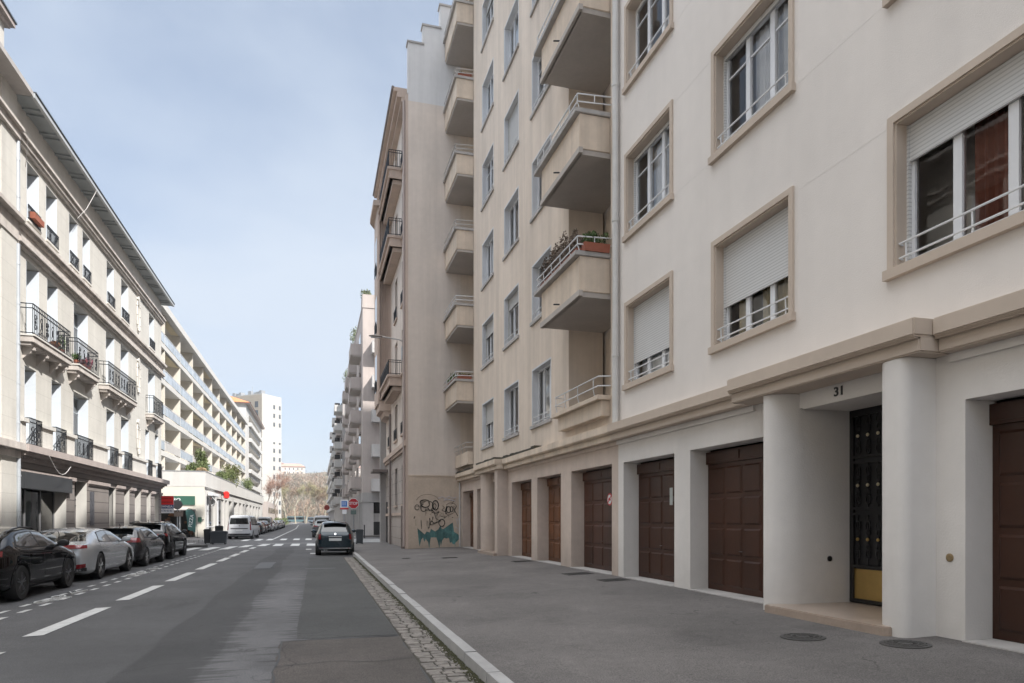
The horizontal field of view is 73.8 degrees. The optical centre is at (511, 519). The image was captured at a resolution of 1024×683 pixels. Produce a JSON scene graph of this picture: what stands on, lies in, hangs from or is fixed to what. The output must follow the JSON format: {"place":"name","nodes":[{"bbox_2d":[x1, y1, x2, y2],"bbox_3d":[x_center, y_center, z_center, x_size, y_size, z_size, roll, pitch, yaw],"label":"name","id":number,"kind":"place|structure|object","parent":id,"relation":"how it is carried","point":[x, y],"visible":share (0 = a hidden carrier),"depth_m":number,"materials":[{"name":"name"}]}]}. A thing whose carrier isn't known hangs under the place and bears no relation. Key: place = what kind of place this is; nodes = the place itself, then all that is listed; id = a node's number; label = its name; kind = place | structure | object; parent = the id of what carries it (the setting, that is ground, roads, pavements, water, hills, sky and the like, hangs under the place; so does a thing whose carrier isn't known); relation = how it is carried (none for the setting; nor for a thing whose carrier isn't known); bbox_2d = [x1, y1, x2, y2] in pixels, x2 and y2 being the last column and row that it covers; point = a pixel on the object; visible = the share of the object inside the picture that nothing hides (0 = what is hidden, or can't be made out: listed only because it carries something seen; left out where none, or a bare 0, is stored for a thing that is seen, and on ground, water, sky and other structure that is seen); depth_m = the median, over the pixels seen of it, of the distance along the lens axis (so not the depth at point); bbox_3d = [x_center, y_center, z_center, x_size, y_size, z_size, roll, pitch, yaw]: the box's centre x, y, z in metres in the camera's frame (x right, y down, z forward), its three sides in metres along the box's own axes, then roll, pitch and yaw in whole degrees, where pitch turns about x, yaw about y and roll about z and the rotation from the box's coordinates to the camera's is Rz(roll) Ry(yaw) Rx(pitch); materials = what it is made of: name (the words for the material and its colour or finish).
{"place":"outdoors","nodes":[
{"label":"outdoors","id":0,"kind":"place"},
{"bbox_2d":[0,523,432,682],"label":"road","id":1,"kind":"structure","parent":0,"point":[211,624],"depth_m":10.53,"materials":[{"name":"grey asphalt"}]},
{"bbox_2d":[0,526,75,600],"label":"parked car","id":2,"kind":"object","parent":1,"relation":"on","point":[30,557],"visible":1,"depth_m":14.10,"materials":[{"name":"black paint"}]},
{"bbox_2d":[39,528,133,578],"bbox_3d":[-12.482,0.920,19.686,2.330,1.379,5.015,0,0,-16],"label":"parked car","id":3,"kind":"object","parent":1,"relation":"on","point":[97,552],"visible":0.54,"depth_m":18.47,"materials":[{"name":"silver metal"}]},
{"bbox_2d":[33,568,157,603],"bbox_3d":[-10.235,1.595,17.585,0.428,0.040,9.659,0,0,-16],"label":"cycle symbol marking","id":4,"kind":"object","parent":1,"relation":"on","point":[56,598],"visible":0.96,"depth_m":14.13,"materials":[{"name":"paint"}]},
{"bbox_2d":[0,549,220,619],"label":"cycle lane marking","id":5,"kind":"object","parent":1,"relation":"on","point":[84,592],"visible":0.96,"depth_m":14.69,"materials":[{"name":"paint"}]},
{"bbox_2d":[0,547,255,653],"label":"line marking","id":6,"kind":"object","parent":1,"relation":"on","point":[53,627],"visible":0.98,"depth_m":11.54,"materials":[{"name":"paint"}]},
{"bbox_2d":[98,524,164,565],"bbox_3d":[-13.820,0.880,24.634,2.163,1.460,4.165,0,0,-16],"label":"parked car","id":7,"kind":"object","parent":1,"relation":"on","point":[147,544],"visible":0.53,"depth_m":23.39,"materials":[{"name":"black paint"}]},
{"bbox_2d":[128,520,186,558],"bbox_3d":[-15.115,0.811,28.996,2.228,1.599,4.465,0,0,-16],"label":"parked car","id":8,"kind":"object","parent":1,"relation":"on","point":[174,539],"visible":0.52,"depth_m":27.73,"materials":[{"name":"black paint"}]},
{"bbox_2d":[174,500,182,527],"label":"round sign","id":9,"kind":"object","parent":1,"relation":"on","point":[178,504],"visible":0.73,"depth_m":44.32,"materials":[{"name":"metal"}]},
{"bbox_2d":[8,571,411,682],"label":"road seam","id":10,"kind":"object","parent":1,"relation":"on","point":[273,679],"visible":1,"depth_m":7.76,"materials":[{"name":"black asphalt"}]},
{"bbox_2d":[210,531,227,543],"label":"wheelie bin","id":11,"kind":"object","parent":1,"relation":"on","point":[218,536],"visible":0.98,"depth_m":44.07,"materials":[{"name":"grey plastic"}]},
{"bbox_2d":[227,515,259,538],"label":"parked van","id":12,"kind":"object","parent":1,"relation":"on","point":[242,526],"visible":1,"depth_m":55.62,"materials":[{"name":"white paint"}]},
{"bbox_2d":[187,539,379,550],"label":"zebra crossing marking","id":13,"kind":"object","parent":1,"relation":"on","point":[258,545],"visible":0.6,"depth_m":40.62,"materials":[{"name":"paint"}]},
{"bbox_2d":[281,484,309,523],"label":"plane tree","id":14,"kind":"object","parent":1,"relation":"on","point":[299,492],"visible":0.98,"depth_m":246.35,"materials":[{"name":"brown plant"}]},
{"bbox_2d":[305,480,321,523],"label":"plane tree","id":15,"kind":"object","parent":1,"relation":"on","point":[313,488],"visible":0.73,"depth_m":254.30,"materials":[{"name":"brown plant"}]},
{"bbox_2d":[311,521,355,554],"bbox_3d":[-8.104,0.787,31.103,2.032,1.545,3.583,0,0,-16],"label":"parked car","id":16,"kind":"object","parent":1,"relation":"on","point":[334,535],"visible":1,"depth_m":29.51,"materials":[{"name":"black paint"}]},
{"bbox_2d":[297,558,396,638],"bbox_3d":[-4.835,1.556,18.273,1.323,0.001,19.216,0,0,-16],"label":"road patch","id":17,"kind":"object","parent":1,"relation":"on","point":[338,602],"visible":0.99,"depth_m":12.06,"materials":[{"name":"grey asphalt"}]},
{"bbox_2d":[270,636,428,682],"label":"road patch","id":18,"kind":"object","parent":1,"relation":"on","point":[346,659],"visible":1,"depth_m":7.42,"materials":[{"name":"grey asphalt"}]},
{"bbox_2d":[343,557,477,682],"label":"gutter setts","id":19,"kind":"structure","parent":1,"relation":"on","point":[426,661],"depth_m":8.96,"materials":[{"name":"stone"}]},
{"bbox_2d":[353,557,484,682],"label":"gutter grit","id":20,"kind":"object","parent":19,"relation":"on","point":[445,648],"visible":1,"depth_m":8.84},
{"bbox_2d":[352,551,513,682],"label":"kerb","id":21,"kind":"structure","parent":1,"relation":"on","point":[478,664],"depth_m":8.46,"materials":[{"name":"concrete"}]},
{"bbox_2d":[3,0,453,472],"label":"sky","id":22,"kind":"structure","parent":0,"point":[236,144],"materials":[{"name":"blue"}]},
{"bbox_2d":[187,522,293,539],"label":"pavement","id":23,"kind":"structure","parent":0,"point":[191,538],"depth_m":51.16,"materials":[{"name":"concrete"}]},
{"bbox_2d":[186,508,199,537],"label":"feather flag","id":24,"kind":"object","parent":23,"relation":"on","point":[191,519],"visible":0.97,"depth_m":53.07,"materials":[{"name":"green fabric"}]},
{"bbox_2d":[161,305,263,537],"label":"apartment building","id":25,"kind":"structure","parent":23,"relation":"on","point":[198,401],"depth_m":66.34,"materials":[{"name":"white concrete"}]},
{"bbox_2d":[185,460,206,470],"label":"terrace shrub","id":26,"kind":"object","parent":25,"relation":"on","point":[193,466],"visible":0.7,"depth_m":56.81,"materials":[{"name":"green plant"}]},
{"bbox_2d":[194,448,209,470],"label":"terrace shrub","id":27,"kind":"object","parent":25,"relation":"on","point":[201,454],"visible":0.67,"depth_m":58.31,"materials":[{"name":"green plant"}]},
{"bbox_2d":[207,497,212,530],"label":"shop window","id":28,"kind":"structure","parent":25,"relation":"in","point":[210,499],"depth_m":58.62,"materials":[{"name":"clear glass"}]},
{"bbox_2d":[215,469,235,479],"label":"terrace shrub","id":29,"kind":"object","parent":25,"relation":"on","point":[221,474],"visible":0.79,"depth_m":68.52,"materials":[{"name":"green plant"}]},
{"bbox_2d":[220,463,241,487],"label":"terrace shrub","id":30,"kind":"object","parent":25,"relation":"on","point":[236,472],"visible":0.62,"depth_m":74.11,"materials":[{"name":"green plant"}]},
{"bbox_2d":[230,396,264,494],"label":"apartment building","id":31,"kind":"structure","parent":23,"relation":"on","point":[253,441],"depth_m":140.85,"materials":[{"name":"white concrete"}]},
{"bbox_2d":[232,387,280,517],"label":"tower block","id":32,"kind":"structure","parent":23,"relation":"on","point":[267,408],"depth_m":223.13,"materials":[{"name":"grey concrete"}]},
{"bbox_2d":[262,502,277,518],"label":"apartment building","id":33,"kind":"structure","parent":23,"relation":"on","point":[268,509],"depth_m":175.22,"materials":[{"name":"beige paint"}]},
{"bbox_2d":[266,470,289,517],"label":"plane tree","id":34,"kind":"object","parent":23,"relation":"on","point":[279,485],"visible":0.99,"depth_m":190.71,"materials":[{"name":"brown plant"}]},
{"bbox_2d":[281,472,327,522],"bbox_3d":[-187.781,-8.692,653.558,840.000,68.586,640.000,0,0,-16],"label":"hill","id":35,"kind":"structure","parent":0,"point":[324,473],"depth_m":531.10,"materials":[{"name":"beige plant"}]},
{"bbox_2d":[281,463,305,473],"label":"hilltop building","id":36,"kind":"structure","parent":35,"relation":"on","point":[289,468],"depth_m":598.60,"materials":[{"name":"concrete"}]},
{"bbox_2d":[281,470,327,522],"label":"woodland","id":37,"kind":"object","parent":35,"relation":"on","point":[291,502],"visible":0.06,"depth_m":433.02,"materials":[{"name":"beige plant"}]},
{"bbox_2d":[354,533,379,536],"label":"pavement","id":38,"kind":"structure","parent":0,"point":[369,535],"depth_m":59.61,"materials":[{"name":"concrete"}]},
{"bbox_2d":[327,453,333,520],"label":"apartment building","id":39,"kind":"structure","parent":38,"relation":"on","point":[330,511],"depth_m":175.55,"materials":[{"name":"concrete"}]},
{"bbox_2d":[330,399,344,521],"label":"apartment building","id":40,"kind":"structure","parent":38,"relation":"on","point":[337,437],"depth_m":108.06,"materials":[{"name":"grey concrete"}]},
{"bbox_2d":[342,294,379,534],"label":"apartment building","id":41,"kind":"structure","parent":38,"relation":"on","point":[361,426],"depth_m":61.37,"materials":[{"name":"concrete"}]},
{"bbox_2d":[354,542,1023,682],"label":"pavement","id":42,"kind":"structure","parent":0,"point":[624,625],"depth_m":8.08,"materials":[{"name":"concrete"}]},
{"bbox_2d":[348,498,358,536],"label":"stop sign","id":43,"kind":"object","parent":42,"relation":"on","point":[353,503],"visible":0.97,"depth_m":40.28,"materials":[{"name":"metal"}]},
{"bbox_2d":[370,3,460,548],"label":"apartment building","id":44,"kind":"structure","parent":42,"relation":"on","point":[413,217],"depth_m":31.91,"materials":[{"name":"paint"}]},
{"bbox_2d":[443,0,661,575],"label":"apartment building","id":45,"kind":"structure","parent":42,"relation":"on","point":[527,112],"depth_m":21.49,"materials":[{"name":"beige paint"}]},
{"bbox_2d":[470,492,472,546],"bbox_3d":[-1.628,0.012,30.710,0.108,2.504,2.246,0,0,-16],"label":"garage door","id":46,"kind":"structure","parent":45,"relation":"in","point":[471,494],"depth_m":31.48,"materials":[{"name":"brown wood"}]},
{"bbox_2d":[486,401,492,444],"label":"window","id":47,"kind":"structure","parent":45,"relation":"in","point":[489,408],"depth_m":27.59,"materials":[{"name":"white plastic"}]},
{"bbox_2d":[486,319,492,361],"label":"window","id":48,"kind":"structure","parent":45,"relation":"in","point":[489,328],"depth_m":27.46,"materials":[{"name":"white plastic"}]},
{"bbox_2d":[486,0,492,32],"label":"window","id":49,"kind":"structure","parent":45,"relation":"in","point":[489,6],"depth_m":27.73,"materials":[{"name":"white plastic"}]},
{"bbox_2d":[487,238,492,278],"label":"window","id":50,"kind":"structure","parent":45,"relation":"in","point":[490,244],"depth_m":27.66,"materials":[{"name":"white plastic"}]},
{"bbox_2d":[487,156,492,195],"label":"window","id":51,"kind":"structure","parent":45,"relation":"in","point":[490,163],"depth_m":27.41,"materials":[{"name":"white plastic"}]},
{"bbox_2d":[487,74,492,113],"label":"window","id":52,"kind":"structure","parent":45,"relation":"in","point":[490,84],"depth_m":27.68,"materials":[{"name":"white plastic"}]},
{"bbox_2d":[508,291,517,341],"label":"window","id":53,"kind":"structure","parent":45,"relation":"in","point":[512,303],"depth_m":24.36,"materials":[{"name":"white plastic"}]},
{"bbox_2d":[508,102,517,156],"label":"window","id":54,"kind":"structure","parent":45,"relation":"in","point":[513,121],"depth_m":24.10,"materials":[{"name":"white plastic"}]},
{"bbox_2d":[510,385,517,434],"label":"window","id":55,"kind":"structure","parent":45,"relation":"in","point":[514,389],"depth_m":24.13,"materials":[{"name":"white plastic"}]},
{"bbox_2d":[510,198,517,246],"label":"window","id":56,"kind":"structure","parent":45,"relation":"in","point":[514,205],"depth_m":24.13,"materials":[{"name":"white plastic"}]},
{"bbox_2d":[510,11,517,58],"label":"window","id":57,"kind":"structure","parent":45,"relation":"in","point":[515,34],"depth_m":24.40,"materials":[{"name":"white plastic"}]},
{"bbox_2d":[521,482,530,556],"bbox_3d":[0.656,0.012,22.761,0.108,2.504,2.246,0,0,-16],"label":"garage door","id":58,"kind":"structure","parent":45,"relation":"in","point":[525,487],"depth_m":23.32,"materials":[{"name":"brown wood"}]},
{"bbox_2d":[538,364,550,422],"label":"window","id":59,"kind":"structure","parent":45,"relation":"in","point":[546,375],"depth_m":21.12,"materials":[{"name":"grey glass"}]},
{"bbox_2d":[540,257,550,285],"bbox_3d":[0.954,-6.586,18.171,0.319,0.892,0.788,0,0,-16],"label":"plant","id":60,"kind":"object","parent":45,"relation":"on","point":[545,267],"visible":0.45,"depth_m":18.17,"materials":[{"name":"plant"}]},
{"bbox_2d":[547,477,560,561],"bbox_3d":[1.421,0.012,20.099,0.108,2.504,2.106,0,0,-16],"label":"garage door","id":61,"kind":"structure","parent":45,"relation":"in","point":[554,484],"depth_m":20.51,"materials":[{"name":"brown wood"}]},
{"bbox_2d":[548,231,567,276],"bbox_3d":[1.183,-6.674,17.352,0.321,1.068,1.004,0,0,-16],"label":"plant","id":62,"kind":"object","parent":45,"relation":"on","point":[555,254],"visible":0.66,"depth_m":17.33,"materials":[{"name":"plant"}]},
{"bbox_2d":[562,228,582,262],"bbox_3d":[1.455,-6.535,16.390,0.307,0.789,0.975,0,0,-16],"label":"plant","id":63,"kind":"object","parent":45,"relation":"on","point":[574,243],"visible":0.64,"depth_m":16.23,"materials":[{"name":"plant"}]},
{"bbox_2d":[581,232,609,252],"bbox_3d":[1.934,-6.393,15.730,0.673,0.506,0.264,0,0,-9],"label":"flower box","id":64,"kind":"object","parent":45,"relation":"on","point":[593,246],"visible":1,"depth_m":15.66,"materials":[{"name":"ceramic"}]},
{"bbox_2d":[583,468,611,570],"bbox_3d":[2.292,0.012,17.067,0.108,2.504,2.596,0,0,-16],"label":"garage door","id":65,"kind":"structure","parent":45,"relation":"in","point":[597,484],"depth_m":17.34,"materials":[{"name":"brown wood"}]},
{"bbox_2d":[780,633,825,640],"bbox_3d":[3.262,1.317,7.659,0.480,0.020,0.480,-2,0,-16],"label":"manhole cover","id":66,"kind":"object","parent":42,"relation":"on","point":[803,637],"visible":1,"depth_m":7.61,"materials":[{"name":"metal"}]},
{"bbox_2d":[607,0,1023,653],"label":"apartment building","id":67,"kind":"structure","parent":42,"relation":"on","point":[819,308],"depth_m":9.44,"materials":[{"name":"beige paint"}]},
{"bbox_2d":[634,285,668,379],"bbox_3d":[3.039,-3.805,14.092,0.244,1.650,1.860,0,0,-16],"label":"window","id":68,"kind":"structure","parent":67,"relation":"in","point":[651,317],"depth_m":14.23,"materials":[{"name":"white plastic"}]},
{"bbox_2d":[634,121,668,223],"bbox_3d":[3.037,-7.065,14.092,0.241,1.650,1.860,0,0,-16],"label":"window","id":69,"kind":"structure","parent":67,"relation":"in","point":[661,151],"depth_m":14.32,"materials":[{"name":"white plastic"}]},
{"bbox_2d":[636,0,666,68],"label":"window","id":70,"kind":"structure","parent":67,"relation":"in","point":[650,2],"depth_m":14.39,"materials":[{"name":"white plastic"}]},
{"bbox_2d":[637,458,673,581],"bbox_3d":[3.130,0.022,14.150,0.108,2.484,2.226,0,0,-16],"label":"garage door","id":71,"kind":"structure","parent":67,"relation":"in","point":[656,479],"depth_m":14.38,"materials":[{"name":"brown wood"}]},
{"bbox_2d":[706,443,762,597],"bbox_3d":[3.892,0.022,11.497,0.108,2.484,2.146,0,0,-16],"label":"garage door","id":72,"kind":"structure","parent":67,"relation":"in","point":[735,475],"depth_m":11.65,"materials":[{"name":"brown wood"}]},
{"bbox_2d":[723,206,787,340],"bbox_3d":[3.985,-3.805,10.795,0.242,1.650,1.860,0,0,-16],"label":"window","id":73,"kind":"structure","parent":67,"relation":"in","point":[757,261],"depth_m":10.83,"materials":[{"name":"white plastic"}]},
{"bbox_2d":[723,0,787,141],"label":"window","id":74,"kind":"structure","parent":67,"relation":"in","point":[771,52],"depth_m":10.95,"materials":[{"name":"white plastic"}]},
{"bbox_2d":[850,405,881,605],"bbox_3d":[5.099,-0.189,9.076,0.105,2.743,1.630,0,0,-16],"label":"entrance door","id":75,"kind":"structure","parent":67,"relation":"in","point":[865,423],"depth_m":9.53,"materials":[{"name":"black metal"}]},
{"bbox_2d":[907,50,1023,260],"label":"window","id":76,"kind":"structure","parent":67,"relation":"in","point":[984,103],"depth_m":7.28,"materials":[{"name":"white plastic"}]},
{"bbox_2d":[989,399,1023,643],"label":"garage door","id":77,"kind":"structure","parent":67,"relation":"in","point":[1006,418],"depth_m":7.07,"materials":[{"name":"brown wood"}]},
{"bbox_2d":[879,639,931,648],"bbox_3d":[4.096,1.295,7.108,0.480,0.020,0.480,-2,0,-16],"label":"manhole cover","id":78,"kind":"object","parent":42,"relation":"on","point":[905,644],"visible":1,"depth_m":7.07,"materials":[{"name":"metal"}]},
{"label":"pavement","id":79,"kind":"structure","parent":0,"visible":0},
{"bbox_2d":[0,0,32,526],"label":"apartment building","id":80,"kind":"structure","parent":79,"relation":"on","point":[13,82],"depth_m":20.96,"materials":[{"name":"paint"}]},
{"bbox_2d":[16,92,174,531],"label":"apartment building","id":81,"kind":"structure","parent":79,"relation":"on","point":[89,286],"depth_m":27.51,"materials":[{"name":"stone"}]},
{"bbox_2d":[26,270,38,335],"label":"window","id":82,"kind":"structure","parent":81,"relation":"in","point":[32,278],"depth_m":23.52,"materials":[{"name":"grey"}]},
{"bbox_2d":[25,372,41,446],"bbox_3d":[-16.262,-3.740,22.858,0.585,2.640,1.051,0,0,-16],"label":"window","id":83,"kind":"structure","parent":81,"relation":"in","point":[33,429],"depth_m":23.25,"materials":[{"name":"grey"}]},
{"bbox_2d":[26,175,41,234],"bbox_3d":[-16.375,-10.865,23.060,0.480,1.990,1.170,0,0,-16],"label":"window","id":84,"kind":"structure","parent":81,"relation":"in","point":[32,181],"depth_m":23.51,"materials":[{"name":"grey"}]},
{"bbox_2d":[30,211,44,227],"bbox_3d":[-16.120,-10.201,23.151,0.235,0.281,0.854,0,0,-20],"label":"flower box","id":85,"kind":"object","parent":81,"relation":"attached to","point":[37,219],"visible":1,"depth_m":23.05,"materials":[{"name":"ceramic"}]},
{"bbox_2d":[21,489,53,531],"bbox_3d":[-16.982,0.010,24.030,0.197,2.700,4.130,0,0,-16],"label":"shop window","id":86,"kind":"structure","parent":81,"relation":"in","point":[25,494],"depth_m":24.07,"materials":[{"name":"grey glass"}]},
{"bbox_2d":[47,288,57,341],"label":"window","id":87,"kind":"structure","parent":81,"relation":"in","point":[52,293],"depth_m":25.24,"materials":[{"name":"grey"}]},
{"bbox_2d":[45,198,59,252],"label":"window","id":88,"kind":"structure","parent":81,"relation":"in","point":[52,238],"depth_m":25.14,"materials":[{"name":"grey"}]},
{"bbox_2d":[51,381,66,453],"bbox_3d":[-16.983,-3.740,25.133,0.715,2.640,1.061,0,0,-16],"label":"window","id":89,"kind":"structure","parent":81,"relation":"in","point":[60,436],"depth_m":25.55,"materials":[{"name":"grey"}]},
{"bbox_2d":[69,224,79,273],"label":"window","id":90,"kind":"structure","parent":81,"relation":"in","point":[73,259],"depth_m":27.31,"materials":[{"name":"grey"}]},
{"bbox_2d":[74,311,87,358],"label":"window","id":91,"kind":"structure","parent":81,"relation":"in","point":[81,328],"depth_m":28.57,"materials":[{"name":"grey"}]},
{"bbox_2d":[73,396,92,459],"bbox_3d":[-17.745,-3.740,27.780,0.717,2.640,1.951,0,0,-16],"label":"window","id":92,"kind":"structure","parent":81,"relation":"in","point":[83,442],"depth_m":28.57,"materials":[{"name":"grey"}]},
{"bbox_2d":[82,239,91,286],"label":"window","id":93,"kind":"structure","parent":81,"relation":"in","point":[87,274],"depth_m":28.83,"materials":[{"name":"grey"}]},
{"bbox_2d":[106,339,113,384],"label":"window","id":94,"kind":"structure","parent":81,"relation":"in","point":[109,342],"depth_m":32.35,"materials":[{"name":"grey"}]},
{"bbox_2d":[106,269,115,311],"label":"window","id":95,"kind":"structure","parent":81,"relation":"in","point":[110,302],"depth_m":32.28,"materials":[{"name":"grey"}]},
{"bbox_2d":[106,413,118,466],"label":"window","id":96,"kind":"structure","parent":81,"relation":"in","point":[112,453],"depth_m":32.32,"materials":[{"name":"grey"}]},
{"bbox_2d":[121,351,127,392],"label":"window","id":97,"kind":"structure","parent":81,"relation":"in","point":[124,355],"depth_m":34.77,"materials":[{"name":"grey"}]},
{"bbox_2d":[121,287,129,326],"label":"window","id":98,"kind":"structure","parent":81,"relation":"in","point":[125,316],"depth_m":34.75,"materials":[{"name":"grey"}]},
{"bbox_2d":[121,421,132,470],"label":"window","id":99,"kind":"structure","parent":81,"relation":"in","point":[126,458],"depth_m":34.79,"materials":[{"name":"grey"}]},
{"bbox_2d":[145,432,152,475],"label":"window","id":100,"kind":"structure","parent":81,"relation":"in","point":[149,467],"depth_m":39.10,"materials":[{"name":"grey"}]},
{"bbox_2d":[148,375,154,412],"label":"window","id":101,"kind":"structure","parent":81,"relation":"in","point":[151,378],"depth_m":40.48,"materials":[{"name":"grey"}]},
{"bbox_2d":[149,319,155,352],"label":"window","id":102,"kind":"structure","parent":81,"relation":"in","point":[151,321],"depth_m":40.34,"materials":[{"name":"grey"}]},
{"bbox_2d":[155,437,161,478],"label":"window","id":103,"kind":"structure","parent":81,"relation":"in","point":[158,468],"depth_m":41.43,"materials":[{"name":"grey"}]},
{"bbox_2d":[161,496,173,512],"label":"estate agent sign","id":104,"kind":"object","parent":81,"relation":"attached to","point":[167,504],"visible":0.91,"depth_m":42.57,"materials":[{"name":"red plastic"}]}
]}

